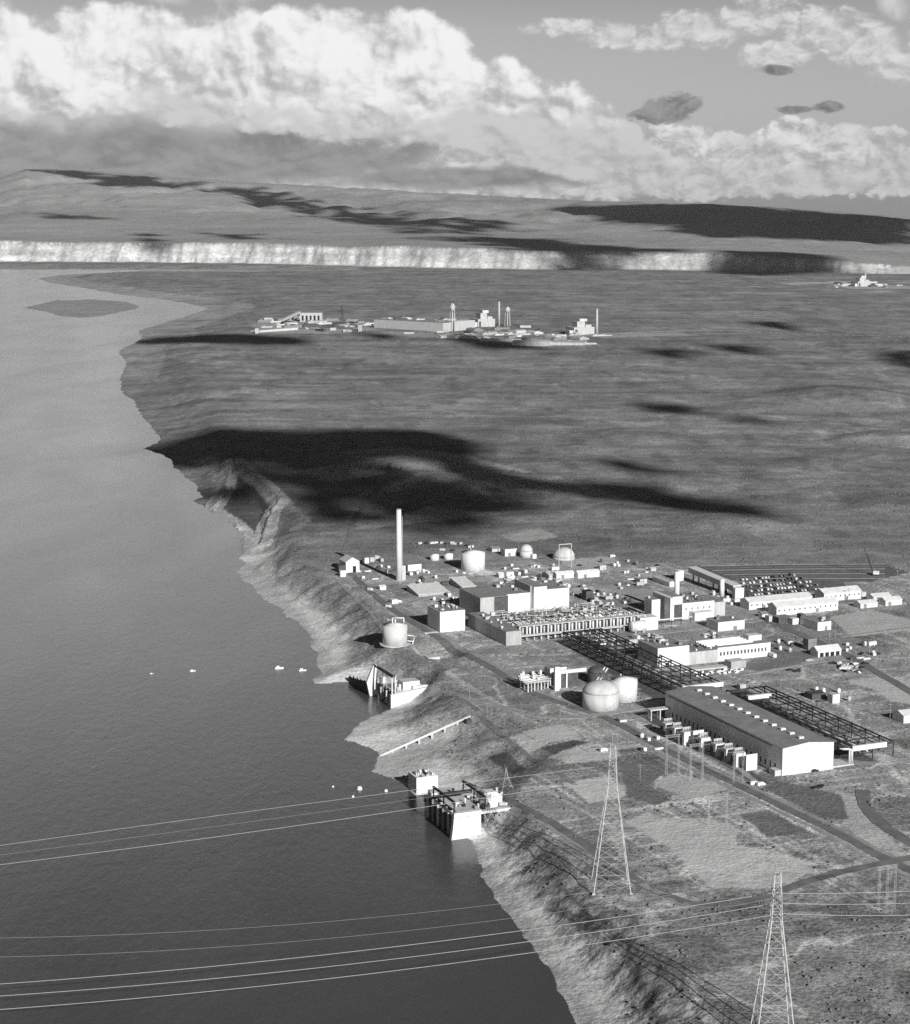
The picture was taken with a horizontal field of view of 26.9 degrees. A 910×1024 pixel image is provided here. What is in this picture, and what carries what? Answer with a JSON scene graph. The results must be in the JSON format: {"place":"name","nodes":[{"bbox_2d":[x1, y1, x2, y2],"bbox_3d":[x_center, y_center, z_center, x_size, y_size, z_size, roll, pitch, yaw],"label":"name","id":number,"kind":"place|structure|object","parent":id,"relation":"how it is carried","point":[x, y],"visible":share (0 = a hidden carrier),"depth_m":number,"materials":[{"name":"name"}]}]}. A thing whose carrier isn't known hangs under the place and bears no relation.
{"place":"outdoors","nodes":[
{"label":"outdoors","id":0,"kind":"place"},
{"bbox_2d":[208,457,242,509],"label":"path","id":1,"kind":"structure","parent":0,"point":[233,467],"depth_m":2292.23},
{"bbox_2d":[0,269,575,1023],"bbox_3d":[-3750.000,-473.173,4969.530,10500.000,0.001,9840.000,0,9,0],"label":"river","id":2,"kind":"structure","parent":0,"point":[122,563],"depth_m":1136.19,"materials":[{"name":"liquid"}]},
{"bbox_2d":[348,675,367,691],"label":"timber boom","id":3,"kind":"object","parent":2,"relation":"in","point":[360,683],"visible":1,"depth_m":1358.02,"materials":[{"name":"wood"}]},
{"bbox_2d":[366,664,427,707],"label":"river pump house","id":4,"kind":"structure","parent":2,"relation":"in","point":[395,692],"depth_m":1315.10,"materials":[{"name":"white paint"}]},
{"bbox_2d":[408,769,437,793],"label":"old intake pier","id":5,"kind":"structure","parent":2,"relation":"in","point":[420,780],"depth_m":1118.02,"materials":[{"name":"white paint"}]},
{"bbox_2d":[424,780,510,839],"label":"river pump house","id":6,"kind":"structure","parent":2,"relation":"in","point":[457,820],"depth_m":1050.91,"materials":[{"name":"white paint"}]},
{"bbox_2d":[332,577,382,631],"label":"path","id":7,"kind":"structure","parent":0,"point":[366,608],"depth_m":1564.65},
{"bbox_2d":[342,462,391,552],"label":"path","id":8,"kind":"structure","parent":0,"point":[354,522],"depth_m":2052.28,"materials":[{"name":"grey gravel"}]},
{"bbox_2d":[0,169,909,1023],"bbox_3d":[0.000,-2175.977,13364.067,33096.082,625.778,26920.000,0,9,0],"label":"terrain","id":9,"kind":"structure","parent":0,"point":[704,285],"depth_m":2346.76,"materials":[{"name":"soil"}]},
{"bbox_2d":[251,327,297,331],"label":"embankment wall","id":10,"kind":"structure","parent":9,"relation":"on","point":[279,329],"depth_m":4739.11,"materials":[{"name":"concrete"}]},
{"bbox_2d":[300,312,322,321],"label":"shed","id":11,"kind":"structure","parent":9,"relation":"on","point":[306,316],"depth_m":5102.99,"materials":[{"name":"white paint"}]},
{"bbox_2d":[337,554,358,572],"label":"bluff house","id":12,"kind":"structure","parent":9,"relation":"on","point":[348,564],"depth_m":1691.90,"materials":[{"name":"white paint"}]},
{"bbox_2d":[380,617,414,647],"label":"water tank","id":13,"kind":"object","parent":9,"relation":"on","point":[395,635],"visible":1,"depth_m":1414.68,"materials":[{"name":"metal"}]},
{"bbox_2d":[396,509,405,580],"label":"tall stack","id":14,"kind":"object","parent":9,"relation":"on","point":[400,571],"visible":1,"depth_m":1651.62,"materials":[{"name":"white paint"}]},
{"bbox_2d":[404,562,420,570],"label":"store","id":15,"kind":"structure","parent":9,"relation":"on","point":[413,566],"depth_m":1699.54,"materials":[{"name":"white paint"}]},
{"bbox_2d":[374,319,451,331],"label":"process building","id":16,"kind":"structure","parent":9,"relation":"on","point":[411,324],"depth_m":4772.72,"materials":[{"name":"white paint"}]},
{"bbox_2d":[379,715,470,755],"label":"outfall pipe","id":17,"kind":"object","parent":9,"relation":"on","point":[426,735],"visible":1,"depth_m":1210.69,"materials":[{"name":"white paint"}]},
{"bbox_2d":[407,582,449,596],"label":"shed","id":18,"kind":"structure","parent":9,"relation":"on","point":[427,589],"depth_m":1603.40,"materials":[{"name":"white paint"}]},
{"bbox_2d":[427,603,464,631],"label":"service building","id":19,"kind":"structure","parent":9,"relation":"on","point":[447,617],"depth_m":1464.09,"materials":[{"name":"white paint"}]},
{"bbox_2d":[443,319,474,330],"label":"process building","id":20,"kind":"structure","parent":9,"relation":"on","point":[462,324],"depth_m":4763.65,"materials":[{"name":"white paint"}]},
{"bbox_2d":[450,576,475,587],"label":"shed","id":21,"kind":"structure","parent":9,"relation":"on","point":[461,582],"depth_m":1630.28,"materials":[{"name":"white paint"}]},
{"bbox_2d":[461,548,485,571],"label":"storage tank","id":22,"kind":"object","parent":9,"relation":"on","point":[473,560],"visible":1,"depth_m":1697.79,"materials":[{"name":"white metal"}]},
{"bbox_2d":[471,310,494,326],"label":"reactor building","id":23,"kind":"structure","parent":9,"relation":"on","point":[482,319],"depth_m":4899.88,"materials":[{"name":"white paint"}]},
{"bbox_2d":[468,612,521,645],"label":"gallery building","id":24,"kind":"structure","parent":9,"relation":"on","point":[497,630],"depth_m":1438.33,"materials":[{"name":"grey concrete"}]},
{"bbox_2d":[501,547,516,556],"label":"cabin","id":25,"kind":"object","parent":9,"relation":"on","point":[508,551],"visible":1,"depth_m":1770.52,"materials":[{"name":"white paint"}]},
{"bbox_2d":[459,578,568,615],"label":"reactor building","id":26,"kind":"structure","parent":9,"relation":"on","point":[521,595],"depth_m":1512.12,"materials":[{"name":"white paint"}]},
{"bbox_2d":[520,544,536,558],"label":"round vessel","id":27,"kind":"object","parent":9,"relation":"on","point":[526,550],"visible":1,"depth_m":1759.31,"materials":[{"name":"metal"}]},
{"bbox_2d":[512,340,550,345],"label":"shed","id":28,"kind":"structure","parent":9,"relation":"on","point":[530,342],"depth_m":4272.15,"materials":[{"name":"white paint"}]},
{"bbox_2d":[177,407,909,1023],"bbox_3d":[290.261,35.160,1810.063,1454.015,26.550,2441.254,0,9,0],"label":"sagebrush","id":29,"kind":"object","parent":9,"relation":"on","point":[655,677],"visible":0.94,"depth_m":1445.35,"materials":[{"name":"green plant"}]},
{"bbox_2d":[515,664,585,691],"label":"process unit","id":30,"kind":"object","parent":9,"relation":"on","point":[558,677],"visible":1,"depth_m":1294.45,"materials":[{"name":"white paint"}]},
{"bbox_2d":[553,570,573,578],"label":"cabin","id":31,"kind":"object","parent":9,"relation":"on","point":[564,574],"visible":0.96,"depth_m":1666.79,"materials":[{"name":"white paint"}]},
{"bbox_2d":[553,547,574,560],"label":"domed tank","id":32,"kind":"object","parent":9,"relation":"on","point":[564,553],"visible":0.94,"depth_m":1749.15,"materials":[{"name":"metal"}]},
{"bbox_2d":[490,602,645,640],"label":"heat exchanger building","id":33,"kind":"structure","parent":9,"relation":"on","point":[555,621],"depth_m":1462.24,"materials":[{"name":"grey paint"}]},
{"bbox_2d":[550,340,586,344],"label":"shed","id":34,"kind":"structure","parent":9,"relation":"on","point":[558,342],"depth_m":4288.62,"materials":[{"name":"white paint"}]},
{"bbox_2d":[565,318,594,334],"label":"reactor building","id":35,"kind":"structure","parent":9,"relation":"on","point":[579,325],"depth_m":4619.36,"materials":[{"name":"white paint"}]},
{"bbox_2d":[575,569,599,577],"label":"cabin","id":36,"kind":"object","parent":9,"relation":"on","point":[587,573],"visible":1,"depth_m":1669.63,"materials":[{"name":"white paint"}]},
{"bbox_2d":[582,589,593,600],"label":"dark tower","id":37,"kind":"structure","parent":9,"relation":"on","point":[587,594],"depth_m":1574.36,"materials":[{"name":"paint"}]},
{"bbox_2d":[588,665,607,682],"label":"dark tank","id":38,"kind":"object","parent":9,"relation":"on","point":[597,672],"visible":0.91,"depth_m":1303.09,"materials":[{"name":"metal"}]},
{"bbox_2d":[582,680,619,711],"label":"domed tank","id":39,"kind":"object","parent":9,"relation":"on","point":[601,696],"visible":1,"depth_m":1235.40,"materials":[{"name":"metal"}]},
{"bbox_2d":[591,739,632,895],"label":"transmission tower","id":40,"kind":"structure","parent":9,"relation":"on","point":[608,785],"depth_m":916.26,"materials":[{"name":"metal"}]},
{"bbox_2d":[0,765,607,845],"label":"power cable","id":41,"kind":"object","parent":40,"relation":"attached to","point":[309,803],"visible":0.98,"depth_m":928.75,"materials":[{"name":"grey metal"}]},
{"bbox_2d":[3,771,609,854],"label":"power cable","id":42,"kind":"object","parent":40,"relation":"attached to","point":[317,812],"visible":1,"depth_m":919.15,"materials":[{"name":"grey metal"}]},
{"bbox_2d":[0,777,613,864],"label":"power cable","id":43,"kind":"object","parent":40,"relation":"attached to","point":[310,823],"visible":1,"depth_m":909.62,"materials":[{"name":"grey metal"}]},
{"bbox_2d":[610,673,637,702],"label":"storage tank","id":44,"kind":"object","parent":9,"relation":"on","point":[626,685],"visible":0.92,"depth_m":1256.08,"materials":[{"name":"white metal"}]},
{"bbox_2d":[629,620,647,632],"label":"horizontal vessel","id":45,"kind":"object","parent":9,"relation":"on","point":[638,626],"visible":0.99,"depth_m":1455.73,"materials":[{"name":"white paint"}]},
{"bbox_2d":[562,628,723,691],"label":"pipe trestle","id":46,"kind":"object","parent":9,"relation":"on","point":[633,663],"visible":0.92,"depth_m":1336.52,"materials":[{"name":"metal"}]},
{"bbox_2d":[633,614,657,629],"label":"pump annex","id":47,"kind":"object","parent":9,"relation":"on","point":[651,620],"visible":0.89,"depth_m":1467.95,"materials":[{"name":"white paint"}]},
{"bbox_2d":[644,596,659,618],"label":"building","id":48,"kind":"structure","parent":9,"relation":"on","point":[651,604],"depth_m":1503.58,"materials":[{"name":"white paint"}]},
{"bbox_2d":[652,575,673,586],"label":"building","id":49,"kind":"structure","parent":9,"relation":"on","point":[664,581],"depth_m":1639.75,"materials":[{"name":"white paint"}]},
{"bbox_2d":[665,734,680,774],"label":"line gantry","id":50,"kind":"object","parent":9,"relation":"on","point":[678,762],"visible":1,"depth_m":1099.35,"materials":[{"name":"metal"}]},
{"bbox_2d":[653,571,724,620],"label":"power house","id":51,"kind":"structure","parent":9,"relation":"on","point":[677,604],"depth_m":1508.45,"materials":[{"name":"white paint"}]},
{"bbox_2d":[688,743,704,781],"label":"line gantry","id":52,"kind":"object","parent":9,"relation":"on","point":[702,777],"visible":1,"depth_m":1086.25,"materials":[{"name":"metal"}]},
{"bbox_2d":[672,664,726,672],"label":"loading platform","id":53,"kind":"structure","parent":9,"relation":"on","point":[709,667],"depth_m":1347.13,"materials":[{"name":"concrete"}]},
{"bbox_2d":[638,633,770,666],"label":"laboratory block","id":54,"kind":"structure","parent":9,"relation":"on","point":[750,645],"depth_m":1368.08,"materials":[{"name":"white paint"}]},
{"bbox_2d":[688,566,743,598],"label":"covered conveyor","id":55,"kind":"object","parent":9,"relation":"on","point":[736,589],"visible":0.93,"depth_m":1611.99,"materials":[{"name":"white paint"}]},
{"bbox_2d":[706,793,727,825],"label":"line gantry","id":56,"kind":"object","parent":9,"relation":"on","point":[709,798],"visible":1,"depth_m":1011.84,"materials":[{"name":"metal"}]},
{"bbox_2d":[694,667,743,676],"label":"stacked slab","id":57,"kind":"structure","parent":9,"relation":"on","point":[725,672],"depth_m":1336.37,"materials":[{"name":"white paint"}]},
{"bbox_2d":[706,615,744,631],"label":"workshop","id":58,"kind":"structure","parent":9,"relation":"on","point":[718,623],"depth_m":1468.70,"materials":[{"name":"white paint"}]},
{"bbox_2d":[724,658,745,668],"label":"flat shed","id":59,"kind":"structure","parent":9,"relation":"on","point":[731,663],"depth_m":1349.56,"materials":[{"name":"metal"}]},
{"bbox_2d":[647,686,853,775],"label":"turbine hall","id":60,"kind":"structure","parent":9,"relation":"on","point":[779,746],"depth_m":1141.57,"materials":[{"name":"white paint"}]},
{"bbox_2d":[745,753,756,770],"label":"fire wall","id":61,"kind":"structure","parent":9,"relation":"on","point":[751,761],"depth_m":1107.77,"materials":[{"name":"white paint"}]},
{"bbox_2d":[751,861,793,1023],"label":"transmission tower","id":62,"kind":"structure","parent":9,"relation":"on","point":[774,891],"depth_m":745.30,"materials":[{"name":"metal"}]},
{"bbox_2d":[2,893,770,983],"bbox_3d":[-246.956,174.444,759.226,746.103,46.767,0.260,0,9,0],"label":"power cable","id":63,"kind":"object","parent":62,"relation":"attached to","point":[386,947],"visible":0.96,"depth_m":759.08,"materials":[{"name":"grey metal"}]},
{"bbox_2d":[2,903,775,995],"bbox_3d":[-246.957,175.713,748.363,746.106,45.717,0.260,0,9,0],"label":"power cable","id":64,"kind":"object","parent":62,"relation":"attached to","point":[387,959],"visible":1,"depth_m":748.39,"materials":[{"name":"grey metal"}]},
{"bbox_2d":[0,913,780,1009],"bbox_3d":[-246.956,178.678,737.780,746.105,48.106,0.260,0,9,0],"label":"power cable","id":65,"kind":"object","parent":62,"relation":"attached to","point":[394,970],"visible":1,"depth_m":737.59,"materials":[{"name":"grey metal"}]},
{"bbox_2d":[15,876,776,956],"bbox_3d":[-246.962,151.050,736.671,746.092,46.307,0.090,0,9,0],"label":"power cable","id":66,"kind":"object","parent":62,"relation":"attached to","point":[389,932],"visible":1,"depth_m":738.70,"materials":[{"name":"grey metal"}]},
{"bbox_2d":[21,862,773,937],"bbox_3d":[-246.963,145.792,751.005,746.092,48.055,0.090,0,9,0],"label":"power cable","id":67,"kind":"object","parent":62,"relation":"attached to","point":[384,916],"visible":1,"depth_m":753.36,"materials":[{"name":"grey metal"}]},
{"bbox_2d":[740,592,812,609],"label":"long shed","id":68,"kind":"structure","parent":9,"relation":"on","point":[756,602],"depth_m":1547.63,"materials":[{"name":"white paint"}]},
{"bbox_2d":[772,614,791,623],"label":"long store","id":69,"kind":"structure","parent":9,"relation":"on","point":[781,619],"depth_m":1490.92,"materials":[{"name":"paint"}]},
{"bbox_2d":[768,596,838,614],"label":"long shed","id":70,"kind":"structure","parent":9,"relation":"on","point":[810,605],"depth_m":1527.27,"materials":[{"name":"white paint"}]},
{"bbox_2d":[725,685,894,761],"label":"pipe trestle","id":71,"kind":"object","parent":9,"relation":"on","point":[844,741],"visible":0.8,"depth_m":1179.88,"materials":[{"name":"metal"}]},
{"bbox_2d":[746,693,770,701],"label":"pipe bridge","id":72,"kind":"structure","parent":71,"relation":"on","point":[758,696],"depth_m":1233.54,"materials":[{"name":"white paint"}]},
{"bbox_2d":[803,637,816,649],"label":"cube store","id":73,"kind":"structure","parent":9,"relation":"on","point":[809,643],"depth_m":1402.75,"materials":[{"name":"grey paint"}]},
{"bbox_2d":[804,690,825,699],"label":"dark shed","id":74,"kind":"structure","parent":9,"relation":"on","point":[815,694],"depth_m":1266.44,"materials":[{"name":"paint"}]},
{"bbox_2d":[800,615,830,630],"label":"long store","id":75,"kind":"structure","parent":9,"relation":"on","point":[817,623],"depth_m":1470.06,"materials":[{"name":"white paint"}]},
{"bbox_2d":[810,644,841,656],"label":"shed","id":76,"kind":"structure","parent":9,"relation":"on","point":[827,650],"depth_m":1384.38,"materials":[{"name":"white paint"}]},
{"bbox_2d":[827,692,839,703],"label":"shed","id":77,"kind":"structure","parent":9,"relation":"on","point":[833,697],"depth_m":1255.92,"materials":[{"name":"white paint"}]},
{"bbox_2d":[814,585,861,600],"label":"long shed","id":78,"kind":"structure","parent":9,"relation":"on","point":[842,593],"depth_m":1577.06,"materials":[{"name":"white paint"}]},
{"bbox_2d":[851,276,870,286],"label":"reactor building","id":79,"kind":"structure","parent":9,"relation":"on","point":[859,281],"depth_m":7113.68,"materials":[{"name":"white paint"}]},
{"bbox_2d":[853,599,877,607],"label":"hut","id":80,"kind":"object","parent":9,"relation":"on","point":[868,603],"visible":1,"depth_m":1548.28,"materials":[{"name":"white paint"}]},
{"bbox_2d":[866,592,891,600],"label":"hut","id":81,"kind":"object","parent":9,"relation":"on","point":[875,596],"visible":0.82,"depth_m":1575.28,"materials":[{"name":"white paint"}]},
{"bbox_2d":[876,864,896,911],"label":"line gantry","id":82,"kind":"object","parent":9,"relation":"on","point":[888,867],"visible":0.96,"depth_m":891.89,"materials":[{"name":"metal"}]},
{"bbox_2d":[878,595,902,605],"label":"hut","id":83,"kind":"object","parent":9,"relation":"on","point":[891,600],"visible":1,"depth_m":1557.56,"materials":[{"name":"white paint"}]},
{"bbox_2d":[891,709,909,723],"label":"edge shed","id":84,"kind":"structure","parent":9,"relation":"on","point":[902,716],"depth_m":1210.27,"materials":[{"name":"white paint"}]},
{"bbox_2d":[0,0,909,216],"label":"sky","id":85,"kind":"structure","parent":0,"point":[792,104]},
{"bbox_2d":[452,694,576,784],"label":"road","id":86,"kind":"structure","parent":0,"point":[483,718],"depth_m":1172.26,"materials":[{"name":"grey gravel"}]},
{"bbox_2d":[425,687,664,718],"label":"road","id":87,"kind":"structure","parent":0,"point":[433,691],"depth_m":1243.81,"materials":[{"name":"grey asphalt"}]},
{"bbox_2d":[504,664,640,689],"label":"path","id":88,"kind":"structure","parent":0,"point":[545,665],"depth_m":1353.11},
{"bbox_2d":[395,575,764,618],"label":"road","id":89,"kind":"structure","parent":0,"point":[648,583],"depth_m":1585.82,"materials":[{"name":"grey asphalt"}]},
{"bbox_2d":[348,572,909,872],"bbox_3d":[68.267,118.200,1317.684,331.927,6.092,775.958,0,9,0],"label":"road","id":90,"kind":"structure","parent":0,"point":[855,842],"depth_m":1160.06,"materials":[{"name":"grey asphalt"}]},
{"bbox_2d":[500,799,909,907],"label":"road","id":91,"kind":"structure","parent":0,"point":[567,832],"depth_m":945.17,"materials":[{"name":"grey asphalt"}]},
{"bbox_2d":[650,618,763,633],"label":"road","id":92,"kind":"structure","parent":0,"point":[698,628],"depth_m":1468.78,"materials":[{"name":"grey asphalt"}]},
{"bbox_2d":[668,736,759,781],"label":"path","id":93,"kind":"structure","parent":0,"point":[746,774],"depth_m":1113.57,"materials":[{"name":"grey concrete"}]},
{"bbox_2d":[660,718,673,736],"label":"transformer","id":94,"kind":"object","parent":93,"relation":"on","point":[666,728],"visible":0.69,"depth_m":1177.18,"materials":[{"name":"white paint"}]},
{"bbox_2d":[669,722,682,741],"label":"transformer","id":95,"kind":"object","parent":93,"relation":"on","point":[675,729],"visible":0.78,"depth_m":1167.53,"materials":[{"name":"grey paint"}]},
{"bbox_2d":[679,726,692,745],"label":"transformer","id":96,"kind":"object","parent":93,"relation":"on","point":[686,737],"visible":0.95,"depth_m":1158.29,"materials":[{"name":"grey paint"}]},
{"bbox_2d":[696,732,711,751],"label":"transformer","id":97,"kind":"object","parent":93,"relation":"on","point":[706,739],"visible":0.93,"depth_m":1145.95,"materials":[{"name":"grey paint"}]},
{"bbox_2d":[710,738,725,757],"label":"transformer","id":98,"kind":"object","parent":93,"relation":"on","point":[715,748],"visible":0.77,"depth_m":1133.36,"materials":[{"name":"grey paint"}]},
{"bbox_2d":[721,743,734,762],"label":"transformer","id":99,"kind":"object","parent":93,"relation":"on","point":[727,751],"visible":0.81,"depth_m":1123.20,"materials":[{"name":"grey paint"}]},
{"bbox_2d":[731,747,746,766],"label":"transformer","id":100,"kind":"object","parent":93,"relation":"on","point":[738,760],"visible":0.88,"depth_m":1114.81,"materials":[{"name":"grey paint"}]},
{"bbox_2d":[531,330,906,338],"bbox_3d":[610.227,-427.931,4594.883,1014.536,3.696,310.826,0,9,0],"label":"path","id":101,"kind":"structure","parent":0,"point":[728,330],"depth_m":4663.29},
{"bbox_2d":[561,709,909,877],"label":"path","id":102,"kind":"structure","parent":0,"point":[846,844],"depth_m":1056.35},
{"bbox_2d":[738,660,825,675],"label":"path","id":103,"kind":"structure","parent":0,"point":[781,667],"depth_m":1349.84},
{"bbox_2d":[712,568,884,570],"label":"path","id":104,"kind":"structure","parent":0,"point":[813,568],"depth_m":1709.66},
{"bbox_2d":[719,566,884,567],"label":"path","id":105,"kind":"structure","parent":0,"point":[804,566],"depth_m":1718.88,"materials":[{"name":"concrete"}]},
{"bbox_2d":[724,573,884,574],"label":"path","id":106,"kind":"structure","parent":0,"point":[810,573],"depth_m":1687.06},
{"bbox_2d":[762,619,909,693],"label":"road","id":107,"kind":"structure","parent":0,"point":[893,681],"depth_m":1358.61,"materials":[{"name":"grey asphalt"}]},
{"bbox_2d":[855,789,909,845],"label":"road","id":108,"kind":"structure","parent":0,"point":[871,813],"depth_m":1022.42,"materials":[{"name":"grey asphalt"}]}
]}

